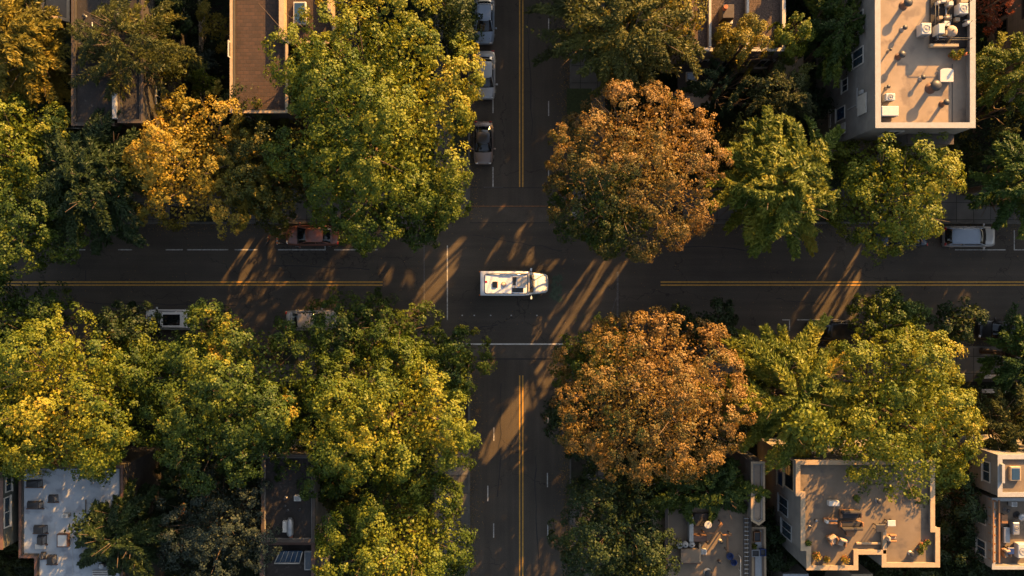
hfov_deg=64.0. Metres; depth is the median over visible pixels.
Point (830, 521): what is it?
outdoor sofa
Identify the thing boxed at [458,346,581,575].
road
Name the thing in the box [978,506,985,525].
window
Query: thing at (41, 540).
roof hood
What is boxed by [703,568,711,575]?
roof vent
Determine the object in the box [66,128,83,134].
window
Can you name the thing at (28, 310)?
tree
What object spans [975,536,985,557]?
window
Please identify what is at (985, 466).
window
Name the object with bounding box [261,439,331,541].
house
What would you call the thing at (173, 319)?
parked car
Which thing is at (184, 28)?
tree
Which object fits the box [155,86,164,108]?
window
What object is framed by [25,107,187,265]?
tree
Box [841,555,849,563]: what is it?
pot plant
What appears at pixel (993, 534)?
timber rail
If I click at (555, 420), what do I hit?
tree
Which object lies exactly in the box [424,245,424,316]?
road marking
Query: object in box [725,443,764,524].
outbuilding
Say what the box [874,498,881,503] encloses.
roof vent
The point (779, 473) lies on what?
window
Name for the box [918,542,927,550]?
pot plant
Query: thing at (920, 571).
shrub
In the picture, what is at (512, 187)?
asphalt seam
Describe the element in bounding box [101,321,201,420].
tree
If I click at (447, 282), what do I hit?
road marking
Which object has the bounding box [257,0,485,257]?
tree
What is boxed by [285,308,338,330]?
parked car
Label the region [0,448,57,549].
house
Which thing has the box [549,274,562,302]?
asphalt stain
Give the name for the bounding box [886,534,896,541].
outdoor sofa
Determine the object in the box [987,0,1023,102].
apartment block
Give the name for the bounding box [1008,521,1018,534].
air conditioner
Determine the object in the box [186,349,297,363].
planting strip
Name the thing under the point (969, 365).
pavement
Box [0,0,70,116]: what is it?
tree
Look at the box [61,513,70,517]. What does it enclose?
air conditioner
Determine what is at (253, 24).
house
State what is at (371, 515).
tree
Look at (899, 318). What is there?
tree
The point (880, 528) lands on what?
table
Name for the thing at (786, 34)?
tree
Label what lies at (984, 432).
ground
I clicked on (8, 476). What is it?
tree
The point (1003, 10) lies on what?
window
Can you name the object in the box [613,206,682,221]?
planting strip
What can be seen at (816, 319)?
road marking
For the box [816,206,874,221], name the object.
planting strip
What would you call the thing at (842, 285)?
road marking
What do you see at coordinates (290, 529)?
duct
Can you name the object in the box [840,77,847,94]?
window
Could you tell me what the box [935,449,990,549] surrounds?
tree
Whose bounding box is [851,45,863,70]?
window
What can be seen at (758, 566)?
outbuilding
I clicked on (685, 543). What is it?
water tank
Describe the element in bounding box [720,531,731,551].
pergola
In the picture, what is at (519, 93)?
road marking
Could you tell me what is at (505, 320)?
fallen leaves
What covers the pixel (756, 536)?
crate
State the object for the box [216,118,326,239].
tree
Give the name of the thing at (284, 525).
air conditioner
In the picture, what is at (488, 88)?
parked car
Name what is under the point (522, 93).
road marking
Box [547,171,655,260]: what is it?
tree
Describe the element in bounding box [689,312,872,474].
tree
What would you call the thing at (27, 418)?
tree
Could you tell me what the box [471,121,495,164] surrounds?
parked car
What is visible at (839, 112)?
window
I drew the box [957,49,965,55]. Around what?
pot plant
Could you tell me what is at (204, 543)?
tree
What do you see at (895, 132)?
window
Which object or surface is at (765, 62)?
window
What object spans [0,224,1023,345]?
road
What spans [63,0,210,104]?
tree
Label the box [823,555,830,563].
pot plant
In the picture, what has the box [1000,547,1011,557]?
outdoor sofa
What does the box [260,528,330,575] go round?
house
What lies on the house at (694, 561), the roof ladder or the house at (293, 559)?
the roof ladder
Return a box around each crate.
[752,548,759,556]
[753,531,760,541]
[759,548,765,555]
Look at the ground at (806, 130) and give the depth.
71.89 m
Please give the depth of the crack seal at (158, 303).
71.99 m
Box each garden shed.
[682,91,710,110]
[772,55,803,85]
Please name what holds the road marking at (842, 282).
on the road at (554, 320)
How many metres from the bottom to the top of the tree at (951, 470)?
16.032 m
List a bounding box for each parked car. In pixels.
[146,307,194,330]
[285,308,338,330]
[286,223,339,247]
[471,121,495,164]
[473,0,496,45]
[475,50,497,99]
[805,320,860,343]
[873,227,927,247]
[941,223,994,248]
[975,317,1023,339]
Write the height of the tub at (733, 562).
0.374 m
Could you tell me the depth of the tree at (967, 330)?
67.14 m
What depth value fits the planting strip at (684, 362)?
71.87 m
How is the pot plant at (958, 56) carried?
on the apartment block at (877, 68)
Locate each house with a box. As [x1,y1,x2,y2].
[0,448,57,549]
[19,446,164,575]
[41,0,70,29]
[66,0,187,143]
[228,0,358,136]
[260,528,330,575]
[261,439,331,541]
[651,478,751,575]
[660,0,785,95]
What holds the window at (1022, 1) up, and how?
in the apartment block at (1013, 21)
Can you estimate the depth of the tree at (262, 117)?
62.64 m
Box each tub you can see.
[726,552,733,559]
[730,559,736,565]
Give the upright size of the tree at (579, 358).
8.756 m
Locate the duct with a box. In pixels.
[287,517,293,537]
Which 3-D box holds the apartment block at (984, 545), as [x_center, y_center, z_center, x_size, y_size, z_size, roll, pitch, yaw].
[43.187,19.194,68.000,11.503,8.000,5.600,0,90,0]
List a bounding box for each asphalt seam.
[466,358,554,359]
[470,187,556,187]
[470,222,585,222]
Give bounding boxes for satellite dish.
[704,521,711,528]
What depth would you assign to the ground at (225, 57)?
71.89 m
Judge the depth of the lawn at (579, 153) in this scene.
71.87 m
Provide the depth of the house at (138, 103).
63.25 m
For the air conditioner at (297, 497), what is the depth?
64.65 m
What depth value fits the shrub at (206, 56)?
68.93 m
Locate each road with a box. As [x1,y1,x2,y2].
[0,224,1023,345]
[446,0,585,223]
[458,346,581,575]
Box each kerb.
[9,9,469,223]
[13,346,469,575]
[570,25,1020,223]
[570,346,998,571]
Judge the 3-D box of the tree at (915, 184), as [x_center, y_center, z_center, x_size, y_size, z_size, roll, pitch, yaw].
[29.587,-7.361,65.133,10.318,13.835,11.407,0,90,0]
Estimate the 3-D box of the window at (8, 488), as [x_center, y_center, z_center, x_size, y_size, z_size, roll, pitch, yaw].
[-39.149,15.275,63.782,0.117,0.860,1.276,0,90,0]
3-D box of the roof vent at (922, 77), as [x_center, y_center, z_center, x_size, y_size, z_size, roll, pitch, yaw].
[30.287,-15.510,60.475,0.380,0.550,0.370,0,90,0]
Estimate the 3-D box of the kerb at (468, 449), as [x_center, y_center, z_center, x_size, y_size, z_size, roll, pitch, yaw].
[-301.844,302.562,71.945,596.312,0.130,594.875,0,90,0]
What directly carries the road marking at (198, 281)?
on the road at (554, 320)
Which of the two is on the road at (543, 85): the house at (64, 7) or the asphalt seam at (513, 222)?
the asphalt seam at (513, 222)
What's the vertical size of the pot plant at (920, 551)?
0.617 m
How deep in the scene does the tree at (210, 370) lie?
60.72 m
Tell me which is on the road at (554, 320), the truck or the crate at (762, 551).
the truck
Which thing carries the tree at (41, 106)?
on the ground
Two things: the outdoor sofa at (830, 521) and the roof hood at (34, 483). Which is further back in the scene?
the roof hood at (34, 483)
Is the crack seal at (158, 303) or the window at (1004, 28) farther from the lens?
the crack seal at (158, 303)
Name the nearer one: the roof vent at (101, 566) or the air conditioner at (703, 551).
the roof vent at (101, 566)
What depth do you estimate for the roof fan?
59.97 m
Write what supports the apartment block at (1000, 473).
on the ground
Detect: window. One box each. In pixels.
[4,495,11,528]
[5,477,12,492]
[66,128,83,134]
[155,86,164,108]
[228,40,229,57]
[754,59,775,68]
[776,461,782,487]
[777,492,787,517]
[780,517,791,542]
[783,458,793,491]
[835,105,844,123]
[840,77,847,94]
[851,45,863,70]
[856,9,863,32]
[878,131,903,136]
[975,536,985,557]
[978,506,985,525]
[981,459,989,482]
[995,0,1007,20]
[995,18,1007,41]
[1021,0,1023,18]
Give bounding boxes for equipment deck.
[928,0,972,47]
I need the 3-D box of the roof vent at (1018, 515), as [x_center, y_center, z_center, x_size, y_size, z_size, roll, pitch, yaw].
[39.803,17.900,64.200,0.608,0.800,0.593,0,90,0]
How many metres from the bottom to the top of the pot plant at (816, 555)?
0.738 m
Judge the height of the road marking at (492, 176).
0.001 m
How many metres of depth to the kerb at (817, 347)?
71.88 m
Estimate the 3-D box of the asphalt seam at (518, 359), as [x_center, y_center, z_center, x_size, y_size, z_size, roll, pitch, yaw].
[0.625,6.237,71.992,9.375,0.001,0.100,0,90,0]
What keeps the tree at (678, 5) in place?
on the ground
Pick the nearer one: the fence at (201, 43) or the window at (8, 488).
the window at (8, 488)
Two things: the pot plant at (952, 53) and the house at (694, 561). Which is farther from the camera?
the house at (694, 561)
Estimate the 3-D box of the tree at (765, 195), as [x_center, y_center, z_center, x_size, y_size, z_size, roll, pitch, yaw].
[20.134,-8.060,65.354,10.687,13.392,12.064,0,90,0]
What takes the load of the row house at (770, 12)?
on the ground
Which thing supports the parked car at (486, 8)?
on the road at (543, 85)
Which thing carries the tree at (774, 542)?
on the ground
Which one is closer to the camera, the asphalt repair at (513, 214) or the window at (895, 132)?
the window at (895, 132)
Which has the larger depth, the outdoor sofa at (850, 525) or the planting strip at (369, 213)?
the planting strip at (369, 213)
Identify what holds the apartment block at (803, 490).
on the ground
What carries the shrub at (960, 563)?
on the ground
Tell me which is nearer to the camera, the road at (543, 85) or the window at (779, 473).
the window at (779, 473)
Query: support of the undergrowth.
on the ground
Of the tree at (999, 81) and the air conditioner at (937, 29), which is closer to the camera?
the air conditioner at (937, 29)
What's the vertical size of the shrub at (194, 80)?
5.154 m
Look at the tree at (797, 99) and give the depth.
63.92 m
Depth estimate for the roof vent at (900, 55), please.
60.05 m
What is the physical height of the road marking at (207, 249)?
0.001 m
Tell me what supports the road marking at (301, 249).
on the road at (554, 320)
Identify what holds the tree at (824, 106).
on the ground
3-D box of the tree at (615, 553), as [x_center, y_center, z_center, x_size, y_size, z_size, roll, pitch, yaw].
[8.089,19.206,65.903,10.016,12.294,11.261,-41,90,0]
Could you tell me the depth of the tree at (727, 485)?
63.87 m
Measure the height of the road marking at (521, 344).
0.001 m
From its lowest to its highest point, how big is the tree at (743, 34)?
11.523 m
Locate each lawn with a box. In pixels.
[567,89,591,114]
[569,121,589,177]
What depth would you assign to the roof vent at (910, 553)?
62.00 m
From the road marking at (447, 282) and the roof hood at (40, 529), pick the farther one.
the road marking at (447, 282)
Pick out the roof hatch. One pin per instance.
(945, 75)
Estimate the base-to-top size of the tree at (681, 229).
15.829 m
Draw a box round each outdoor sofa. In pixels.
[823,518,837,524]
[826,532,839,545]
[836,536,847,546]
[838,520,863,530]
[839,509,861,517]
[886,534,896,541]
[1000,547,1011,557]
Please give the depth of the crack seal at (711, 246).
71.99 m
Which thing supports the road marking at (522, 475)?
on the road at (500, 551)
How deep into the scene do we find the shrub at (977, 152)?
69.03 m
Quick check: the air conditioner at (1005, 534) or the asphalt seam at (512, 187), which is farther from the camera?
the asphalt seam at (512, 187)
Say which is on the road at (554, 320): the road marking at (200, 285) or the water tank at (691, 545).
the road marking at (200, 285)
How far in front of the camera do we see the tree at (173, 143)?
62.70 m
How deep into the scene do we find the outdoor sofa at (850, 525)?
61.90 m
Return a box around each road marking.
[2,285,382,285]
[5,281,382,282]
[187,249,227,249]
[278,249,325,249]
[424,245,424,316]
[447,245,447,319]
[471,206,546,206]
[471,343,571,344]
[492,167,493,186]
[519,0,519,186]
[519,375,519,575]
[522,0,522,186]
[522,375,522,575]
[617,272,618,316]
[661,281,1023,282]
[661,285,1023,285]
[797,319,838,319]
[955,249,1005,249]
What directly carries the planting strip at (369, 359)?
on the pavement at (463, 519)
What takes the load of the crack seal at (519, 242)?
on the road at (554, 320)
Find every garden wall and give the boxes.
[976,374,995,378]
[978,388,1010,392]
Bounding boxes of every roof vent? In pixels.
[98,562,105,568]
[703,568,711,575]
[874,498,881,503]
[895,51,905,59]
[899,0,912,9]
[899,25,907,31]
[907,550,914,556]
[918,75,925,80]
[925,80,941,93]
[939,99,949,106]
[1013,511,1023,520]
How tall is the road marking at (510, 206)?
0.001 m
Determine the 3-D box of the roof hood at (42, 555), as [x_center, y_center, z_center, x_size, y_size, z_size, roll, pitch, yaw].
[-36.691,20.957,63.800,0.548,0.800,0.598,0,90,0]
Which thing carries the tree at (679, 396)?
on the ground
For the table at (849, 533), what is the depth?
61.95 m
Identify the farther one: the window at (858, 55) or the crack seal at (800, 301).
the crack seal at (800, 301)
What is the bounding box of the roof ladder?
[743,516,748,575]
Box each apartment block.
[757,437,939,575]
[816,0,975,162]
[938,434,1023,496]
[940,487,1023,569]
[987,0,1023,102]
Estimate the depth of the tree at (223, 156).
62.90 m
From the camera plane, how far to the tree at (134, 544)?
62.73 m
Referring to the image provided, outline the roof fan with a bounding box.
[945,25,957,36]
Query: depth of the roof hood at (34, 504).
63.85 m
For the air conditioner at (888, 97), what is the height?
0.836 m
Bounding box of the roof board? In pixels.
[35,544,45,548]
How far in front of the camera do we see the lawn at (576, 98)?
71.87 m
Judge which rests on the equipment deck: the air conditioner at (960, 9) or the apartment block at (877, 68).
the air conditioner at (960, 9)
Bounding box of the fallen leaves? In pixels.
[21,20,1021,575]
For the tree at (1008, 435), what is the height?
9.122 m
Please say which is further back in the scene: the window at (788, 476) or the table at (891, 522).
the window at (788, 476)
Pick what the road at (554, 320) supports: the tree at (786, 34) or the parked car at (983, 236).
the parked car at (983, 236)
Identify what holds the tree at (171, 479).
on the ground
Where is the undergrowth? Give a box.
[0,0,1023,575]
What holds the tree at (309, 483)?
on the ground
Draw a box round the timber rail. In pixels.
[988,498,999,562]
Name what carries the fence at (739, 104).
on the ground at (806, 130)
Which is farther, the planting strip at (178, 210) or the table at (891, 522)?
the planting strip at (178, 210)
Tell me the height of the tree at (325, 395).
14.362 m
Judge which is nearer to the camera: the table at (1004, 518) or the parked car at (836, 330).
the table at (1004, 518)
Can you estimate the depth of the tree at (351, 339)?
64.88 m
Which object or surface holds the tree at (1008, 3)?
on the ground
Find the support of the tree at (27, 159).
on the ground
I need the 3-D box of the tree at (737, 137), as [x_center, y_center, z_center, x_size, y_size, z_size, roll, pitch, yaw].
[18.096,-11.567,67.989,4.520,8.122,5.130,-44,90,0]
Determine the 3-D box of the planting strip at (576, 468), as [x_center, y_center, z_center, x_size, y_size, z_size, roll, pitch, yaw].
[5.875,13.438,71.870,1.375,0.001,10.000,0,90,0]
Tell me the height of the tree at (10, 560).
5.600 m
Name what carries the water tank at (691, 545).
on the house at (694, 561)
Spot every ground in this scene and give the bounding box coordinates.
[0,0,434,188]
[0,382,434,575]
[605,0,1023,188]
[605,382,1023,575]
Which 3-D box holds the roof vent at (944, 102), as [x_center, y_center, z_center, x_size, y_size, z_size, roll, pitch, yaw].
[31.871,-13.637,60.350,0.494,0.800,0.482,0,90,0]
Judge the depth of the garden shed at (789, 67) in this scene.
69.35 m
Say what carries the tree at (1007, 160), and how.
on the ground
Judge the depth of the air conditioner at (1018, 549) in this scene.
63.92 m
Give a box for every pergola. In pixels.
[701,520,722,544]
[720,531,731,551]
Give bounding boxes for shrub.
[180,66,224,98]
[183,42,219,75]
[867,559,944,575]
[930,514,994,575]
[947,140,993,182]
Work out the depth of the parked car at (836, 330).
70.51 m
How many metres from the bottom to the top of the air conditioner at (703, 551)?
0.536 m
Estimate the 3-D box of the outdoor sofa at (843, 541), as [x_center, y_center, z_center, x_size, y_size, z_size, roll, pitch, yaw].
[24.912,19.194,61.925,0.784,0.750,0.591,17,90,0]
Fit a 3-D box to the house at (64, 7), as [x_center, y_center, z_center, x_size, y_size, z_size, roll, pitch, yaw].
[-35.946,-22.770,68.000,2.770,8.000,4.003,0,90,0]
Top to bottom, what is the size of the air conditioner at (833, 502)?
0.600 m
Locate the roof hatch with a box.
[938,68,953,82]
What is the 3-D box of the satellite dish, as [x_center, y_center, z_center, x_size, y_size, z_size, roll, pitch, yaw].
[15.460,18.676,64.945,0.600,0.710,0.600,0,90,0]
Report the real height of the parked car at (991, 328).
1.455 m
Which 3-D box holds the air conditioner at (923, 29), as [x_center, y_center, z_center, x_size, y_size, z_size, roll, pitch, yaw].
[30.295,-18.957,60.282,0.739,0.936,0.843,0,90,0]
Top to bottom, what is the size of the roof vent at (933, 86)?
1.000 m
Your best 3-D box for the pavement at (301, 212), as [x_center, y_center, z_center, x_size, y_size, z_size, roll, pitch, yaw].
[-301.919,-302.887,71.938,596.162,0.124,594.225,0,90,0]
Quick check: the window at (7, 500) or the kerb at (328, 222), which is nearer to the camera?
the window at (7, 500)
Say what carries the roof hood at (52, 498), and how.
on the house at (77, 497)
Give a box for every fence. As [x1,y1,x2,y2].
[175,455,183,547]
[198,0,205,106]
[715,102,787,106]
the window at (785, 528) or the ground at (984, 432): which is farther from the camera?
the ground at (984, 432)
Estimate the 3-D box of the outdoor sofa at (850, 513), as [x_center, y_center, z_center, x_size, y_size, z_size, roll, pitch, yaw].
[25.610,17.100,61.925,1.643,0.750,0.591,0,90,0]
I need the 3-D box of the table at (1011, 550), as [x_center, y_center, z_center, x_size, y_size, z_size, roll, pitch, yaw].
[38.939,20.523,64.250,0.500,0.700,0.500,0,90,0]
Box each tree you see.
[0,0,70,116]
[0,92,77,219]
[0,164,99,280]
[0,276,78,366]
[0,301,163,486]
[0,400,56,485]
[0,541,33,575]
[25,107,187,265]
[39,61,70,123]
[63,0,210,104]
[64,478,193,575]
[92,300,164,364]
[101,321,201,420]
[122,80,280,240]
[133,298,316,497]
[148,462,199,515]
[153,0,197,42]
[154,459,282,575]
[195,0,229,54]
[205,123,285,220]
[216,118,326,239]
[221,78,302,142]
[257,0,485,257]
[273,428,370,502]
[290,332,481,508]
[301,285,445,398]
[311,471,477,575]
[320,475,360,513]
[369,146,472,252]
[417,0,489,64]
[419,324,497,401]
[523,0,706,105]
[540,385,624,475]
[542,78,733,263]
[546,458,682,575]
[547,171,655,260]
[547,312,644,396]
[549,305,761,485]
[599,0,707,61]
[635,445,770,523]
[666,295,739,355]
[679,57,759,119]
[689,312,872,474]
[698,111,755,172]
[701,105,844,260]
[711,11,774,77]
[740,57,817,129]
[761,11,817,77]
[762,498,798,575]
[793,87,837,124]
[796,0,865,88]
[799,322,987,507]
[826,131,967,266]
[845,284,932,363]
[919,296,989,355]
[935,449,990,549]
[952,382,1023,451]
[959,81,1023,148]
[961,126,1023,239]
[974,301,1023,403]
[976,0,1020,36]
[976,31,1023,115]
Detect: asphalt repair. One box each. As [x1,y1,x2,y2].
[470,208,561,221]
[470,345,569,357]
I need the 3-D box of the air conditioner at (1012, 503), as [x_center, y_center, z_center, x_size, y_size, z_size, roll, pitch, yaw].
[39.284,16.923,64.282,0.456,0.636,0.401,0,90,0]
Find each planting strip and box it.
[44,349,125,363]
[170,206,226,221]
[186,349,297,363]
[340,349,421,363]
[341,206,397,221]
[452,48,467,155]
[452,384,467,434]
[571,390,586,497]
[606,349,696,363]
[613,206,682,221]
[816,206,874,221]
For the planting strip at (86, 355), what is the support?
on the pavement at (463, 519)
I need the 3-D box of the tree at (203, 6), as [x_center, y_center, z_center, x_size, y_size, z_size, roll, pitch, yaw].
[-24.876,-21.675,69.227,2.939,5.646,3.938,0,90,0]
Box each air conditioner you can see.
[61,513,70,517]
[282,520,286,531]
[294,494,300,500]
[701,548,706,554]
[827,500,839,505]
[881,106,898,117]
[882,93,894,101]
[916,23,930,36]
[932,24,944,36]
[954,3,967,16]
[1001,527,1009,542]
[1007,501,1016,506]
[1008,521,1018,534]
[1014,542,1023,557]
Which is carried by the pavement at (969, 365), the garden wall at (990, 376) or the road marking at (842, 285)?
the garden wall at (990, 376)
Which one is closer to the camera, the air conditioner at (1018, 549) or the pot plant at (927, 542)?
the pot plant at (927, 542)
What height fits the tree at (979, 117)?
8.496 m
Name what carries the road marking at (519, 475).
on the road at (500, 551)
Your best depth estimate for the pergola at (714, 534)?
64.33 m
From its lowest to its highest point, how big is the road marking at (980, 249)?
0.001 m
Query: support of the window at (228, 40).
in the house at (253, 24)
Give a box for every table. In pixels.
[845,531,853,536]
[873,523,884,531]
[884,519,895,525]
[997,513,1007,523]
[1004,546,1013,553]
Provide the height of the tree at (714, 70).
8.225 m
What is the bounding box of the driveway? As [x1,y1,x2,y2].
[441,455,467,474]
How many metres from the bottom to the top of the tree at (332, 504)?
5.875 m
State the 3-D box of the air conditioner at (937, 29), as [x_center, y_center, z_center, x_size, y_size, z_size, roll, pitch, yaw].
[31.254,-18.862,60.050,0.477,1.000,0.736,0,90,0]
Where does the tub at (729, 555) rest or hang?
on the house at (694, 561)
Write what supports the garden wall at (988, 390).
on the ground at (984, 432)
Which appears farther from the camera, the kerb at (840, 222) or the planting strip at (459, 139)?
the kerb at (840, 222)
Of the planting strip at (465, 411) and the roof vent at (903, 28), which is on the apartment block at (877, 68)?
the roof vent at (903, 28)
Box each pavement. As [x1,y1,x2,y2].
[0,0,467,221]
[0,348,467,575]
[571,1,1020,221]
[571,348,1020,575]
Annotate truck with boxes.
[479,268,547,298]
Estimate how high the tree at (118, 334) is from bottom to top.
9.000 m
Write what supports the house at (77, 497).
on the ground
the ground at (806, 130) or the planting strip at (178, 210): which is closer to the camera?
the planting strip at (178, 210)
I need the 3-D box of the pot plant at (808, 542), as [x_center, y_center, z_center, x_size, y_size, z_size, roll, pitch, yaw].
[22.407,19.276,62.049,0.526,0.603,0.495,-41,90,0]
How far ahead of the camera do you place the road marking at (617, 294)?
71.99 m
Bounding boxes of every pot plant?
[805,539,811,545]
[812,551,821,561]
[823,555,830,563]
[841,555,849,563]
[916,548,923,554]
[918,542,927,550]
[924,539,930,545]
[948,49,956,58]
[953,53,961,60]
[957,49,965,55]
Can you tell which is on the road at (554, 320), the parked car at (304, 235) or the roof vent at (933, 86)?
the parked car at (304, 235)
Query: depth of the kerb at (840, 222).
71.88 m
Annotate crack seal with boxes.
[87,302,235,305]
[476,235,561,250]
[497,383,501,496]
[662,244,747,250]
[776,298,822,304]
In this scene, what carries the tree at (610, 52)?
on the ground
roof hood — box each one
[25,480,43,487]
[26,501,43,508]
[33,525,48,533]
[36,535,47,545]
[40,552,46,559]
[46,554,57,565]
[47,494,58,502]
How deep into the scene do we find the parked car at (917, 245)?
71.05 m
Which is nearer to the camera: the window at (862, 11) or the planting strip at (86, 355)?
the window at (862, 11)
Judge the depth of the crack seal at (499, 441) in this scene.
71.99 m
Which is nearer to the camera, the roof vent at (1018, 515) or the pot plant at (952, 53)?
the pot plant at (952, 53)
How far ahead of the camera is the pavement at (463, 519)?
71.88 m
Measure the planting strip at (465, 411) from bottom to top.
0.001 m
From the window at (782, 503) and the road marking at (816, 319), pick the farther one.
the road marking at (816, 319)
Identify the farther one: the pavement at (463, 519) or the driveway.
the pavement at (463, 519)
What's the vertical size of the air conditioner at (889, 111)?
0.800 m
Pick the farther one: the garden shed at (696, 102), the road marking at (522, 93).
the road marking at (522, 93)
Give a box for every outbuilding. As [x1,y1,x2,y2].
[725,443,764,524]
[752,522,765,575]
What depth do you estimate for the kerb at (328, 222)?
71.88 m
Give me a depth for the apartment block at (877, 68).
60.75 m
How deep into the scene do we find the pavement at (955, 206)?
71.88 m
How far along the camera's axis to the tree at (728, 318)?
67.42 m
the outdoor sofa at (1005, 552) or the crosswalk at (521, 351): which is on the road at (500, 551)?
the crosswalk at (521, 351)
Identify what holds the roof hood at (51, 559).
on the house at (77, 497)
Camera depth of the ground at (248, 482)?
71.89 m
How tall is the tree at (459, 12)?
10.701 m
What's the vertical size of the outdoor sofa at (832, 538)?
0.750 m
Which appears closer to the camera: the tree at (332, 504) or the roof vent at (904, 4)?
the roof vent at (904, 4)
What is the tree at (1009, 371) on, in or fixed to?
on the ground
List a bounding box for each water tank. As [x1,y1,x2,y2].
[682,540,688,547]
[688,540,694,547]
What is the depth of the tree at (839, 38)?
63.18 m
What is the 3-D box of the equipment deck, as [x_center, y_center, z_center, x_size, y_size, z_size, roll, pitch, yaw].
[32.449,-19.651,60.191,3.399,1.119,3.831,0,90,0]
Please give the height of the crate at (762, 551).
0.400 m
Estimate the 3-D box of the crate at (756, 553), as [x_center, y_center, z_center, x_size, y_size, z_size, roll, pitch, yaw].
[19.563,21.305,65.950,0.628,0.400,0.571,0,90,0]
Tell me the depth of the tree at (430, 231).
63.67 m

